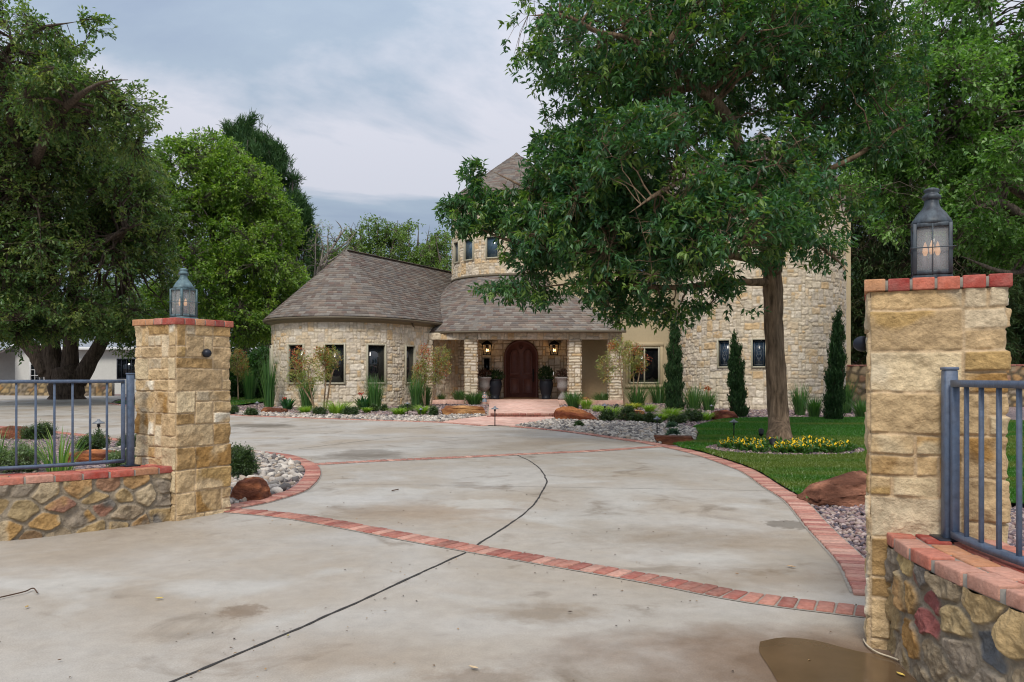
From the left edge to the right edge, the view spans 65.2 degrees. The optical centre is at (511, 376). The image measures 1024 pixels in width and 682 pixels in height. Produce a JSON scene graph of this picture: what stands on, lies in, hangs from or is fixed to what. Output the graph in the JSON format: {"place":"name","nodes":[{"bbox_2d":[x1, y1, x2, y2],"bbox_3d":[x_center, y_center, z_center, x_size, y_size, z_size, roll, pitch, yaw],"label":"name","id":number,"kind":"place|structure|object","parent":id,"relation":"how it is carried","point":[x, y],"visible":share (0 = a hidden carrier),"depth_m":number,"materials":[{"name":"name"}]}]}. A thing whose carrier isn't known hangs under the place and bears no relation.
{"place":"outdoors","nodes":[
{"label":"outdoors","id":0,"kind":"place"},
{"bbox_2d":[0,433,315,507],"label":"island gravel bed","id":1,"kind":"object","parent":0,"point":[94,466],"visible":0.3,"depth_m":13.25,"materials":[{"name":"grey gravel"}]},
{"bbox_2d":[0,426,27,438],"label":"boulder","id":2,"kind":"object","parent":1,"relation":"on","point":[11,429],"visible":0.43,"depth_m":15.45,"materials":[{"name":"stone"}]},
{"bbox_2d":[0,439,44,472],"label":"shrub","id":3,"kind":"object","parent":1,"relation":"on","point":[8,458],"visible":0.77,"depth_m":10.44,"materials":[{"name":"green plant"}]},
{"bbox_2d":[18,419,58,438],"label":"shrub","id":4,"kind":"object","parent":1,"relation":"on","point":[29,431],"visible":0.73,"depth_m":15.34,"materials":[{"name":"green plant"}]},
{"bbox_2d":[23,426,97,471],"bbox_3d":[-5.930,0.945,10.332,1.086,0.622,0.962,0,0,19],"label":"lily clump","id":5,"kind":"object","parent":1,"relation":"on","point":[63,457],"visible":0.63,"depth_m":10.36,"materials":[{"name":"green plant"}]},
{"bbox_2d":[74,428,111,450],"bbox_3d":[-6.955,1.079,13.262,0.597,0.469,0.541,0,0,0],"label":"shrub","id":6,"kind":"object","parent":1,"relation":"on","point":[98,440],"visible":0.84,"depth_m":13.17,"materials":[{"name":"green plant"}]},
{"bbox_2d":[68,449,119,462],"bbox_3d":[-6.143,1.188,11.733,0.724,0.252,0.357,0,0,-7],"label":"boulder","id":7,"kind":"object","parent":1,"relation":"on","point":[98,454],"visible":0.38,"depth_m":11.58,"materials":[{"name":"stone"}]},
{"bbox_2d":[103,445,304,503],"bbox_3d":[-4.263,1.227,11.103,2.460,0.190,7.121,0,0,-29],"label":"river rock","id":8,"kind":"object","parent":1,"relation":"on","point":[289,469],"visible":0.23,"depth_m":10.10,"materials":[{"name":"grey stone"}]},
{"bbox_2d":[230,441,261,477],"bbox_3d":[-3.388,1.073,10.012,0.533,0.564,0.454,0,0,0],"label":"shrub","id":9,"kind":"object","parent":1,"relation":"on","point":[244,461],"visible":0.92,"depth_m":9.93,"materials":[{"name":"green plant"}]},
{"bbox_2d":[230,476,271,500],"bbox_3d":[-2.715,1.205,8.312,0.404,0.337,0.307,0,0,0],"label":"boulder","id":10,"kind":"object","parent":1,"relation":"on","point":[253,488],"visible":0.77,"depth_m":8.21,"materials":[{"name":"stone"}]},
{"bbox_2d":[414,229,451,270],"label":"airy tree","id":11,"kind":"object","parent":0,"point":[429,255],"visible":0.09,"depth_m":56.03,"materials":[{"name":"green plant"}]},
{"bbox_2d":[0,395,916,681],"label":"driveway","id":12,"kind":"structure","parent":0,"point":[96,611],"depth_m":5.23,"materials":[{"name":"concrete"}]},
{"bbox_2d":[0,464,172,540],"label":"garden wall","id":13,"kind":"structure","parent":12,"relation":"on","point":[42,504],"depth_m":6.65,"materials":[{"name":"stone"}]},
{"bbox_2d":[0,373,140,470],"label":"metal railing","id":14,"kind":"object","parent":13,"relation":"on","point":[128,420],"visible":1,"depth_m":6.94,"materials":[{"name":"grey metal"}]},
{"bbox_2d":[242,466,321,507],"bbox_3d":[-8.274,1.216,15.031,18.265,0.128,3.096,0,0,44],"label":"mortar bed","id":15,"kind":"object","parent":12,"relation":"on","point":[297,494],"visible":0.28,"depth_m":8.84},
{"bbox_2d":[0,426,320,508],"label":"brick border","id":16,"kind":"object","parent":15,"relation":"on","point":[310,478],"visible":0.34,"depth_m":9.45,"materials":[{"name":"red brick"}]},
{"bbox_2d":[108,403,487,425],"bbox_3d":[-8.613,1.109,24.725,19.591,0.153,1.642,0,0,38],"label":"brick border","id":17,"kind":"object","parent":12,"relation":"on","point":[353,419],"visible":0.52,"depth_m":21.22,"materials":[{"name":"red brick"}]},
{"bbox_2d":[169,552,465,681],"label":"expansion joint","id":18,"kind":"object","parent":12,"relation":"on","point":[209,665],"visible":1,"depth_m":4.19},
{"bbox_2d":[315,446,661,464],"bbox_3d":[-0.077,1.238,12.614,6.061,0.058,0.358,0,0,-26],"label":"brick band","id":19,"kind":"object","parent":12,"relation":"on","point":[452,457],"visible":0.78,"depth_m":12.39,"materials":[{"name":"red brick"}]},
{"bbox_2d":[224,508,865,617],"bbox_3d":[-0.388,1.294,6.090,5.872,0.052,0.372,0,0,36],"label":"brick band","id":20,"kind":"object","parent":12,"relation":"on","point":[790,602],"visible":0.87,"depth_m":5.43,"materials":[{"name":"red brick"}]},
{"bbox_2d":[509,426,865,595],"bbox_3d":[2.081,1.233,11.905,2.214,0.162,14.288,0,0,-9],"label":"brick border","id":21,"kind":"object","parent":12,"relation":"on","point":[849,558],"visible":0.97,"depth_m":7.03,"materials":[{"name":"red brick"}]},
{"bbox_2d":[759,637,917,681],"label":"puddle","id":22,"kind":"object","parent":12,"relation":"on","point":[786,659],"visible":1,"depth_m":3.62,"materials":[{"name":"liquid"}]},
{"bbox_2d":[863,273,1012,649],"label":"gate pillar","id":23,"kind":"structure","parent":12,"relation":"on","point":[919,332],"depth_m":3.74,"materials":[{"name":"stone"}]},
{"bbox_2d":[908,187,956,279],"bbox_3d":[2.088,-0.703,3.982,0.231,0.470,0.231,0,0,24],"label":"pillar lantern","id":24,"kind":"object","parent":23,"relation":"on","point":[932,215],"visible":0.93,"depth_m":3.94,"materials":[{"name":"metal"}]},
{"bbox_2d":[884,532,1023,681],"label":"garden wall","id":25,"kind":"structure","parent":12,"relation":"on","point":[943,628],"depth_m":3.15,"materials":[{"name":"stone"}]},
{"bbox_2d":[929,367,1023,566],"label":"metal railing","id":26,"kind":"object","parent":25,"relation":"on","point":[951,384],"visible":1,"depth_m":3.45,"materials":[{"name":"grey metal"}]},
{"bbox_2d":[443,416,552,425],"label":"walkway","id":27,"kind":"structure","parent":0,"point":[501,421],"depth_m":20.83,"materials":[{"name":"pink concrete"}]},
{"bbox_2d":[0,0,1023,356],"label":"sky","id":28,"kind":"structure","parent":0,"point":[378,104],"materials":[{"name":"grey"}]},
{"bbox_2d":[112,394,1023,545],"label":"gravel bed","id":29,"kind":"object","parent":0,"point":[1011,413],"depth_m":21.90,"materials":[{"name":"grey gravel"}]},
{"bbox_2d":[0,383,114,395],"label":"garden wall","id":30,"kind":"structure","parent":29,"relation":"on","point":[27,389],"depth_m":42.99,"materials":[{"name":"stone"}]},
{"bbox_2d":[0,0,190,399],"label":"live oak","id":31,"kind":"object","parent":29,"relation":"on","point":[55,105],"visible":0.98,"depth_m":27.48,"materials":[{"name":"green plant"}]},
{"bbox_2d":[132,317,233,520],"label":"gate pillar","id":32,"kind":"structure","parent":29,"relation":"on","point":[182,405],"depth_m":7.32,"materials":[{"name":"stone"}]},
{"bbox_2d":[169,268,199,318],"bbox_3d":[-3.097,-0.777,7.546,0.235,0.490,0.235,0,0,32],"label":"pillar lantern","id":33,"kind":"object","parent":32,"relation":"on","point":[183,283],"visible":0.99,"depth_m":7.51,"materials":[{"name":"metal"}]},
{"bbox_2d":[136,125,310,386],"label":"green tree","id":34,"kind":"object","parent":29,"relation":"on","point":[235,203],"visible":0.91,"depth_m":40.33,"materials":[{"name":"green plant"}]},
{"bbox_2d":[230,347,251,398],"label":"slender tree","id":35,"kind":"object","parent":29,"relation":"on","point":[238,368],"visible":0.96,"depth_m":33.97,"materials":[{"name":"green plant"}]},
{"bbox_2d":[216,107,326,351],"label":"conifer","id":36,"kind":"object","parent":29,"relation":"on","point":[265,146],"visible":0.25,"depth_m":51.58,"materials":[{"name":"green plant"}]},
{"bbox_2d":[285,346,322,408],"bbox_3d":[-6.301,0.086,24.282,1.257,2.129,0.788,0,0,0],"label":"slender tree","id":37,"kind":"object","parent":29,"relation":"on","point":[299,371],"visible":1,"depth_m":24.27,"materials":[{"name":"green plant"}]},
{"bbox_2d":[119,403,488,415],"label":"bed gravel","id":38,"kind":"structure","parent":29,"relation":"on","point":[391,407],"depth_m":26.99,"materials":[{"name":"grey gravel"}]},
{"bbox_2d":[255,353,281,406],"bbox_3d":[-8.598,0.076,28.375,1.088,2.001,1.179,0,0,0],"label":"grass clump","id":39,"kind":"object","parent":38,"relation":"on","point":[269,392],"visible":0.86,"depth_m":28.17,"materials":[{"name":"green plant"}]},
{"bbox_2d":[292,373,320,407],"bbox_3d":[-6.809,0.426,26.506,1.177,1.339,1.067,0,0,0],"label":"grass clump","id":40,"kind":"object","parent":38,"relation":"on","point":[305,401],"visible":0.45,"depth_m":26.34,"materials":[{"name":"green plant"}]},
{"bbox_2d":[313,344,343,408],"bbox_3d":[-5.862,0.034,25.506,1.030,2.192,0.702,0,0,0],"label":"slender tree","id":41,"kind":"object","parent":38,"relation":"on","point":[325,356],"visible":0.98,"depth_m":25.46,"materials":[{"name":"green plant"}]},
{"bbox_2d":[310,399,365,413],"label":"lime clump","id":42,"kind":"object","parent":38,"relation":"on","point":[333,408],"visible":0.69,"depth_m":23.54,"materials":[{"name":"green plant"}]},
{"bbox_2d":[360,373,387,407],"bbox_3d":[-4.567,0.466,26.449,1.192,1.259,1.185,0,0,0],"label":"grass clump","id":43,"kind":"object","parent":38,"relation":"on","point":[374,394],"visible":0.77,"depth_m":26.32,"materials":[{"name":"green plant"}]},
{"bbox_2d":[404,373,427,406],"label":"grass clump","id":44,"kind":"object","parent":38,"relation":"on","point":[415,392],"visible":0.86,"depth_m":27.80,"materials":[{"name":"green plant"}]},
{"bbox_2d":[411,343,431,405],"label":"slender tree","id":45,"kind":"object","parent":38,"relation":"on","point":[422,365],"visible":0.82,"depth_m":28.70,"materials":[{"name":"green plant"}]},
{"bbox_2d":[426,344,451,405],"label":"slender tree","id":46,"kind":"object","parent":38,"relation":"on","point":[436,374],"visible":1,"depth_m":28.69,"materials":[{"name":"green plant"}]},
{"bbox_2d":[296,219,356,277],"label":"bare tree","id":47,"kind":"object","parent":29,"relation":"on","point":[329,252],"visible":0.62,"depth_m":45.91,"materials":[{"name":"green plant"}]},
{"bbox_2d":[234,410,485,421],"bbox_3d":[-5.148,1.105,22.752,8.329,0.222,3.076,0,0,13],"label":"river rock","id":48,"kind":"object","parent":29,"relation":"on","point":[439,418],"visible":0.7,"depth_m":22.03,"materials":[{"name":"white stone"}]},
{"bbox_2d":[337,213,410,259],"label":"airy tree","id":49,"kind":"object","parent":29,"relation":"on","point":[364,246],"visible":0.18,"depth_m":57.59,"materials":[{"name":"green plant"}]},
{"bbox_2d":[377,218,451,269],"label":"airy tree","id":50,"kind":"object","parent":29,"relation":"on","point":[411,257],"visible":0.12,"depth_m":58.42,"materials":[{"name":"green plant"}]},
{"bbox_2d":[441,405,484,414],"bbox_3d":[-1.453,1.038,23.681,1.310,0.379,0.595,0,0,-8],"label":"boulder","id":51,"kind":"object","parent":29,"relation":"on","point":[459,409],"visible":0.71,"depth_m":23.43,"materials":[{"name":"stone"}]},
{"bbox_2d":[455,390,489,404],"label":"upright shrub","id":52,"kind":"object","parent":29,"relation":"on","point":[474,399],"visible":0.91,"depth_m":30.22,"materials":[{"name":"green plant"}]},
{"bbox_2d":[554,406,596,419],"bbox_3d":[1.711,1.027,21.047,1.222,0.488,0.596,0,0,0],"label":"boulder","id":53,"kind":"object","parent":29,"relation":"on","point":[567,412],"visible":0.65,"depth_m":20.84,"materials":[{"name":"stone"}]},
{"bbox_2d":[515,417,697,443],"bbox_3d":[2.394,1.164,18.176,3.247,0.204,6.583,0,0,-31],"label":"river rock","id":54,"kind":"object","parent":29,"relation":"on","point":[641,430],"visible":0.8,"depth_m":17.74,"materials":[{"name":"grey stone"}]},
{"bbox_2d":[654,435,693,444],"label":"boulder","id":55,"kind":"object","parent":29,"relation":"on","point":[668,439],"visible":0.66,"depth_m":14.58,"materials":[{"name":"stone"}]},
{"bbox_2d":[681,406,703,421],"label":"shrub","id":56,"kind":"object","parent":29,"relation":"on","point":[694,415],"visible":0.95,"depth_m":20.76,"materials":[{"name":"green plant"}]},
{"bbox_2d":[559,402,856,427],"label":"bed gravel","id":57,"kind":"structure","parent":29,"relation":"on","point":[752,413],"depth_m":24.91,"materials":[{"name":"grey gravel"}]},
{"bbox_2d":[559,390,586,407],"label":"upright shrub","id":58,"kind":"object","parent":57,"relation":"on","point":[571,400],"visible":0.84,"depth_m":27.37,"materials":[{"name":"green plant"}]},
{"bbox_2d":[595,337,634,405],"bbox_3d":[3.433,-0.160,26.832,1.386,2.550,0.861,0,0,0],"label":"slender tree","id":59,"kind":"object","parent":57,"relation":"on","point":[613,343],"visible":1,"depth_m":26.80,"materials":[{"name":"green plant"}]},
{"bbox_2d":[621,342,652,392],"bbox_3d":[4.415,-0.103,28.310,0.978,2.408,0.974,0,0,-43],"label":"slender tree","id":60,"kind":"object","parent":57,"relation":"on","point":[638,362],"visible":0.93,"depth_m":28.27,"materials":[{"name":"green plant"}]},
{"bbox_2d":[623,381,652,406],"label":"grass clump","id":61,"kind":"object","parent":57,"relation":"on","point":[637,397],"visible":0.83,"depth_m":28.15,"materials":[{"name":"green plant"}]},
{"bbox_2d":[642,380,665,403],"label":"grass clump","id":62,"kind":"object","parent":57,"relation":"on","point":[658,397],"visible":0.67,"depth_m":31.15,"materials":[{"name":"green plant"}]},
{"bbox_2d":[662,320,685,410],"bbox_3d":[5.322,-0.361,26.165,0.786,3.193,0.721,0,0,0],"label":"cypress","id":63,"kind":"object","parent":57,"relation":"on","point":[673,367],"visible":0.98,"depth_m":26.01,"materials":[{"name":"green plant"}]},
{"bbox_2d":[683,385,707,408],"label":"grass clump","id":64,"kind":"object","parent":57,"relation":"on","point":[692,402],"visible":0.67,"depth_m":27.02,"materials":[{"name":"green plant"}]},
{"bbox_2d":[693,385,722,410],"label":"flowering clump","id":65,"kind":"object","parent":57,"relation":"on","point":[707,400],"visible":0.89,"depth_m":26.05,"materials":[{"name":"green plant"}]},
{"bbox_2d":[788,383,814,414],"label":"grass clump","id":66,"kind":"object","parent":57,"relation":"on","point":[799,408],"visible":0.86,"depth_m":23.34,"materials":[{"name":"green plant"}]},
{"bbox_2d":[803,394,823,416],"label":"grass clump","id":67,"kind":"object","parent":57,"relation":"on","point":[812,408],"visible":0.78,"depth_m":21.81,"materials":[{"name":"green plant"}]},
{"bbox_2d":[842,378,863,412],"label":"grass clump","id":68,"kind":"object","parent":57,"relation":"on","point":[848,398],"visible":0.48,"depth_m":24.40,"materials":[{"name":"green plant"}]},
{"bbox_2d":[846,396,865,416],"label":"grass clump","id":69,"kind":"object","parent":57,"relation":"on","point":[860,411],"visible":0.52,"depth_m":22.06,"materials":[{"name":"green plant"}]},
{"bbox_2d":[725,327,750,416],"bbox_3d":[6.388,-0.083,22.670,0.692,2.649,0.690,0,0,0],"label":"cypress","id":70,"kind":"object","parent":29,"relation":"on","point":[735,382],"visible":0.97,"depth_m":22.54,"materials":[{"name":"green plant"}]},
{"bbox_2d":[797,470,866,506],"bbox_3d":[3.371,1.177,8.183,0.825,0.408,0.518,0,0,0],"label":"boulder","id":71,"kind":"object","parent":29,"relation":"on","point":[847,489],"visible":0.55,"depth_m":8.00,"materials":[{"name":"stone"}]},
{"bbox_2d":[822,304,847,418],"bbox_3d":[8.403,-0.289,20.800,0.658,3.196,0.684,0,0,0],"label":"cypress","id":72,"kind":"object","parent":29,"relation":"on","point":[834,376],"visible":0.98,"depth_m":20.70,"materials":[{"name":"green plant"}]},
{"bbox_2d":[851,170,937,364],"bbox_3d":[18.473,-4.937,39.930,5.912,11.874,6.854,0,0,0],"label":"pine","id":73,"kind":"object","parent":29,"relation":"on","point":[872,257],"visible":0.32,"depth_m":38.74,"materials":[{"name":"green plant"}]},
{"bbox_2d":[833,0,1023,274],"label":"shade tree","id":74,"kind":"object","parent":29,"relation":"on","point":[976,152],"visible":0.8,"depth_m":18.94,"materials":[{"name":"green plant"}]},
{"bbox_2d":[846,364,1023,406],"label":"garden wall","id":75,"kind":"structure","parent":29,"relation":"on","point":[855,373],"depth_m":29.93,"materials":[{"name":"stone"}]},
{"bbox_2d":[897,184,1023,363],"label":"pine","id":76,"kind":"object","parent":29,"relation":"on","point":[960,267],"visible":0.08,"depth_m":36.28,"materials":[{"name":"green plant"}]},
{"bbox_2d":[969,211,1023,363],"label":"pine","id":77,"kind":"object","parent":29,"relation":"on","point":[1020,330],"visible":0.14,"depth_m":38.52,"materials":[{"name":"green plant"}]},
{"bbox_2d":[705,444,864,454],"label":"ring gravel","id":78,"kind":"structure","parent":0,"point":[714,446],"depth_m":12.72,"materials":[{"name":"grey gravel"}]},
{"bbox_2d":[673,416,1023,503],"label":"grass","id":79,"kind":"structure","parent":0,"point":[851,429],"depth_m":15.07,"materials":[{"name":"green plant"}]},
{"bbox_2d":[811,504,1023,557],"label":"side gravel","id":80,"kind":"structure","parent":0,"point":[850,519],"depth_m":7.06,"materials":[{"name":"grey gravel"}]},
{"bbox_3d":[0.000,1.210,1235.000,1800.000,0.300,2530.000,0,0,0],"label":"ground","id":81,"kind":"structure","parent":0,"visible":0},
{"bbox_2d":[0,338,135,393],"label":"neighbour house","id":82,"kind":"structure","parent":81,"relation":"on","point":[109,366],"depth_m":48.00,"materials":[{"name":"white paint"}]},
{"bbox_2d":[117,359,134,378],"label":"window","id":83,"kind":"structure","parent":82,"relation":"in","point":[124,366],"depth_m":48.06,"materials":[{"name":"black glass"}]},
{"bbox_2d":[58,270,1016,377],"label":"distant woods","id":84,"kind":"object","parent":81,"relation":"on","point":[146,298],"depth_m":64.43,"materials":[{"name":"green plant"}]},
{"bbox_2d":[263,132,863,409],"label":"stone house","id":85,"kind":"structure","parent":81,"relation":"on","point":[374,315],"depth_m":29.93,"materials":[{"name":"beige stone"}]},
{"bbox_2d":[287,343,304,383],"bbox_3d":[-7.690,-0.460,28.556,0.760,1.440,0.140,0,0,27],"label":"window","id":86,"kind":"structure","parent":85,"relation":"in","point":[289,346],"depth_m":28.65,"materials":[{"name":"black glass"}]},
{"bbox_2d":[323,343,345,383],"bbox_3d":[-6.262,-0.460,28.255,0.760,1.440,0.140,0,0,-3],"label":"window","id":87,"kind":"structure","parent":85,"relation":"in","point":[339,377],"depth_m":28.29,"materials":[{"name":"black glass"}]},
{"bbox_2d":[366,344,385,383],"bbox_3d":[-4.884,-0.460,28.726,0.760,1.440,0.140,0,0,-34],"label":"window","id":88,"kind":"structure","parent":85,"relation":"in","point":[375,353],"depth_m":28.77,"materials":[{"name":"black glass"}]},
{"bbox_2d":[404,345,415,383],"bbox_3d":[-3.844,-0.460,30.005,0.140,1.440,0.640,0,0,28],"label":"window","id":89,"kind":"structure","parent":85,"relation":"in","point":[410,350],"depth_m":30.06,"materials":[{"name":"black glass"}]},
{"bbox_2d":[463,237,474,260],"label":"window","id":90,"kind":"structure","parent":85,"relation":"in","point":[468,247],"depth_m":34.02,"materials":[{"name":"blue glass"}]},
{"bbox_2d":[478,368,492,398],"bbox_3d":[-1.122,0.256,31.905,0.722,1.287,0.759,0,0,0],"label":"footed urn","id":91,"kind":"object","parent":85,"relation":"on","point":[484,382],"visible":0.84,"depth_m":31.73,"materials":[{"name":"stone"}]},
{"bbox_2d":[485,236,498,258],"bbox_3d":[-0.809,-5.395,33.303,0.600,0.950,0.140,0,0,21],"label":"window","id":92,"kind":"structure","parent":85,"relation":"in","point":[490,252],"depth_m":33.34,"materials":[{"name":"blue glass"}]},
{"bbox_2d":[486,368,505,398],"bbox_3d":[-0.689,0.261,32.083,0.910,1.278,0.866,0,0,0],"label":"dark planter","id":93,"kind":"object","parent":85,"relation":"on","point":[495,387],"visible":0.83,"depth_m":31.91,"materials":[{"name":"black ceramic"}]},
{"bbox_2d":[504,340,538,398],"bbox_3d":[0.375,-0.314,32.935,1.440,2.428,0.230,0,0,0],"label":"door","id":94,"kind":"structure","parent":85,"relation":"in","point":[520,356],"depth_m":32.97,"materials":[{"name":"red wood"}]},
{"bbox_2d":[536,365,554,398],"bbox_3d":[1.358,0.204,32.107,0.776,1.392,0.750,0,0,40],"label":"dark planter","id":95,"kind":"object","parent":85,"relation":"on","point":[546,385],"visible":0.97,"depth_m":31.93,"materials":[{"name":"black ceramic"}]},
{"bbox_2d":[555,368,567,399],"bbox_3d":[2.019,0.274,31.306,0.697,1.253,0.670,0,0,0],"label":"footed urn","id":96,"kind":"object","parent":85,"relation":"on","point":[562,382],"visible":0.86,"depth_m":31.13,"materials":[{"name":"stone"}]},
{"bbox_2d":[629,347,659,382],"bbox_3d":[5.290,-0.474,32.000,1.220,1.488,0.140,0,0,0],"label":"window","id":97,"kind":"structure","parent":85,"relation":"in","point":[652,373],"depth_m":32.03,"materials":[{"name":"black glass"}]},
{"bbox_2d":[717,339,730,367],"bbox_3d":[7.249,-0.790,27.310,0.500,0.980,0.140,0,0,41],"label":"window","id":98,"kind":"structure","parent":85,"relation":"in","point":[723,346],"depth_m":27.37,"materials":[{"name":"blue glass"}]},
{"bbox_2d":[751,338,765,367],"bbox_3d":[8.254,-0.790,26.742,0.500,0.980,0.140,0,0,18],"label":"window","id":99,"kind":"structure","parent":85,"relation":"in","point":[758,346],"depth_m":26.75,"materials":[{"name":"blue glass"}]},
{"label":"lawn","id":100,"kind":"structure","parent":0,"visible":0},
{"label":"flower ring","id":101,"kind":"structure","parent":100,"relation":"on","visible":0},
{"bbox_2d":[432,0,940,444],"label":"lawn tree","id":102,"kind":"object","parent":101,"relation":"on","point":[594,189],"visible":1,"depth_m":12.89,"materials":[{"name":"green plant"}]},
{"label":"far lawn","id":103,"kind":"structure","parent":0,"visible":0},
{"bbox_2d":[229,350,251,397],"bbox_3d":[-12.690,0.009,37.004,2.304,2.658,2.299,0,0,0],"label":"bush","id":104,"kind":"object","parent":103,"relation":"on","point":[233,386],"visible":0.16,"depth_m":36.49,"materials":[{"name":"green plant"}]},
{"bbox_2d":[240,366,259,399],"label":"grass clump","id":105,"kind":"object","parent":103,"relation":"on","point":[249,387],"visible":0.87,"depth_m":33.82,"materials":[{"name":"green plant"}]},
{"bbox_2d":[243,344,269,397],"bbox_3d":[-11.226,-0.087,35.966,1.806,2.741,1.860,0,0,0],"label":"bush","id":106,"kind":"object","parent":103,"relation":"on","point":[252,361],"visible":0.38,"depth_m":35.58,"materials":[{"name":"green plant"}]},
{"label":"walkway base","id":107,"kind":"structure","parent":0,"visible":0},
{"bbox_2d":[489,401,559,416],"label":"front walkway","id":108,"kind":"structure","parent":107,"relation":"on","point":[526,407],"depth_m":25.25,"materials":[{"name":"pink concrete"}]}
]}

